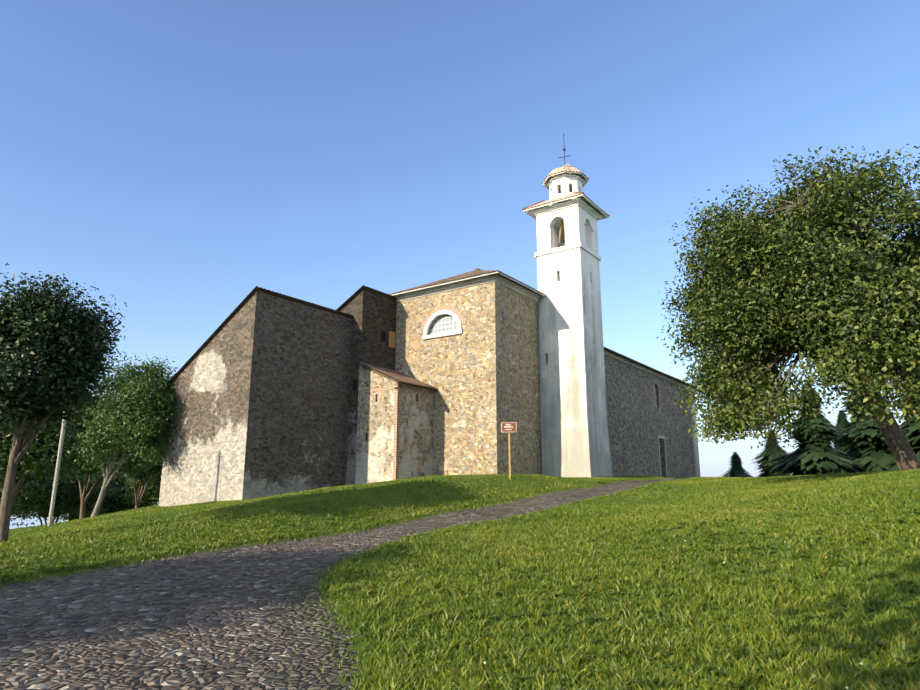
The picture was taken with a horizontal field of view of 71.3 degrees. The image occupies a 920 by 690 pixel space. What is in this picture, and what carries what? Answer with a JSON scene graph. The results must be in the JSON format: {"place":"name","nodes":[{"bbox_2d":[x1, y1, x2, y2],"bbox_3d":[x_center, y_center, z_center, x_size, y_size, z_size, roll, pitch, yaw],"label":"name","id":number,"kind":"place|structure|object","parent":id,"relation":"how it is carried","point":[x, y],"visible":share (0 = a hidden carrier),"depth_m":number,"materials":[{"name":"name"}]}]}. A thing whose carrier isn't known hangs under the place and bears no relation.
{"place":"outdoors","nodes":[
{"label":"outdoors","id":0,"kind":"place"},
{"bbox_2d":[0,478,681,689],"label":"cobble path","id":1,"kind":"structure","parent":0,"point":[234,618],"depth_m":7.41,"materials":[{"name":"grey stone"}]},
{"bbox_2d":[0,469,919,689],"bbox_3d":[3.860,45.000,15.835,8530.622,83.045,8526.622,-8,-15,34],"label":"ground","id":2,"kind":"structure","parent":0,"point":[81,570],"depth_m":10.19,"materials":[{"name":"green plant"}]},
{"bbox_2d":[0,471,56,526],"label":"bush","id":3,"kind":"object","parent":2,"relation":"on","point":[20,504],"visible":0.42,"depth_m":44.76,"materials":[{"name":"green plant"}]},
{"bbox_2d":[0,410,88,502],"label":"tree","id":4,"kind":"object","parent":2,"relation":"on","point":[40,453],"visible":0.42,"depth_m":32.02,"materials":[{"name":"green plant"}]},
{"bbox_2d":[48,415,66,525],"bbox_3d":[-14.697,4.154,23.522,0.601,5.501,0.124,-7,-14,34],"label":"utility pole","id":5,"kind":"object","parent":2,"relation":"on","point":[55,483],"visible":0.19,"depth_m":23.37,"materials":[{"name":"grey concrete"}]},
{"bbox_2d":[11,464,109,524],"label":"bush","id":6,"kind":"object","parent":2,"relation":"on","point":[68,498],"visible":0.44,"depth_m":47.75,"materials":[{"name":"green plant"}]},
{"bbox_2d":[0,263,126,542],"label":"dark tree","id":7,"kind":"object","parent":2,"relation":"on","point":[53,351],"visible":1,"depth_m":13.85,"materials":[{"name":"green plant"}]},
{"bbox_2d":[36,394,157,518],"bbox_3d":[-21.961,7.228,37.492,7.718,9.056,7.010,-8,-15,34],"label":"tree","id":8,"kind":"object","parent":2,"relation":"on","point":[84,497],"visible":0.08,"depth_m":37.20,"materials":[{"name":"green plant"}]},
{"bbox_2d":[55,475,158,522],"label":"bush","id":9,"kind":"object","parent":2,"relation":"on","point":[112,499],"visible":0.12,"depth_m":54.36,"materials":[{"name":"green plant"}]},
{"bbox_2d":[67,353,180,516],"bbox_3d":[-15.139,4.405,29.670,5.052,8.016,4.614,-8,-15,34],"label":"ash tree","id":10,"kind":"object","parent":2,"relation":"on","point":[140,423],"visible":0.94,"depth_m":28.95,"materials":[{"name":"green plant"}]},
{"bbox_2d":[85,418,164,508],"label":"tree","id":11,"kind":"object","parent":2,"relation":"on","point":[141,476],"visible":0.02,"depth_m":47.32,"materials":[{"name":"green plant"}]},
{"bbox_2d":[115,471,161,507],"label":"bush","id":12,"kind":"object","parent":2,"relation":"on","point":[153,487],"visible":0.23,"depth_m":51.27,"materials":[{"name":"green plant"}]},
{"bbox_2d":[159,286,353,506],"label":"block","id":13,"kind":"structure","parent":2,"relation":"on","point":[260,381],"depth_m":28.48,"materials":[{"name":"stone"}]},
{"bbox_2d":[336,285,397,484],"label":"block","id":14,"kind":"structure","parent":2,"relation":"on","point":[372,311],"depth_m":32.44,"materials":[{"name":"stone"}]},
{"bbox_2d":[355,362,437,483],"bbox_3d":[-3.074,5.285,30.773,2.862,9.000,2.880,-8,-15,34],"label":"lean to","id":15,"kind":"object","parent":2,"relation":"on","point":[395,426],"visible":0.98,"depth_m":30.24,"materials":[{"name":"stone"}]},
{"bbox_2d":[390,268,545,475],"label":"presbytery","id":16,"kind":"structure","parent":2,"relation":"on","point":[467,344],"depth_m":31.48,"materials":[{"name":"stone"}]},
{"bbox_2d":[501,422,516,478],"bbox_3d":[1.917,4.236,24.848,0.620,2.474,0.098,-1,-12,5],"label":"tourist sign","id":17,"kind":"object","parent":2,"relation":"on","point":[508,427],"visible":1,"depth_m":25.00,"materials":[{"name":"brown wood"}]},
{"bbox_2d":[522,133,612,477],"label":"bell tower","id":18,"kind":"structure","parent":2,"relation":"on","point":[574,431],"depth_m":33.51,"materials":[{"name":"white paint"}]},
{"bbox_2d":[604,347,699,478],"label":"nave","id":19,"kind":"structure","parent":2,"relation":"on","point":[649,434],"depth_m":46.51,"materials":[{"name":"stone"}]},
{"bbox_2d":[720,452,753,476],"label":"spruce","id":20,"kind":"object","parent":2,"relation":"on","point":[736,470],"visible":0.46,"depth_m":67.24,"materials":[{"name":"green plant"}]},
{"bbox_2d":[751,430,790,476],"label":"spruce","id":21,"kind":"object","parent":2,"relation":"on","point":[769,454],"visible":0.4,"depth_m":54.26,"materials":[{"name":"green plant"}]},
{"bbox_2d":[656,144,919,470],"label":"walnut tree","id":22,"kind":"object","parent":2,"relation":"on","point":[822,278],"visible":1,"depth_m":19.17,"materials":[{"name":"green plant"}]},
{"bbox_2d":[768,384,864,475],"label":"spruce","id":23,"kind":"object","parent":2,"relation":"on","point":[815,452],"visible":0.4,"depth_m":47.26,"materials":[{"name":"green plant"}]},
{"bbox_2d":[833,410,851,455],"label":"spruce","id":24,"kind":"object","parent":2,"relation":"on","point":[842,421],"visible":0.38,"depth_m":61.08,"materials":[{"name":"green plant"}]},
{"bbox_2d":[832,395,895,472],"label":"spruce","id":25,"kind":"object","parent":2,"relation":"on","point":[869,449],"visible":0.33,"depth_m":48.74,"materials":[{"name":"green plant"}]},
{"bbox_2d":[881,371,919,470],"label":"spruce","id":26,"kind":"object","parent":2,"relation":"on","point":[911,431],"visible":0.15,"depth_m":45.69,"materials":[{"name":"green plant"}]},
{"bbox_2d":[0,0,919,476],"label":"sky","id":27,"kind":"structure","parent":0,"point":[175,160],"materials":[{"name":"blue"}]}
]}

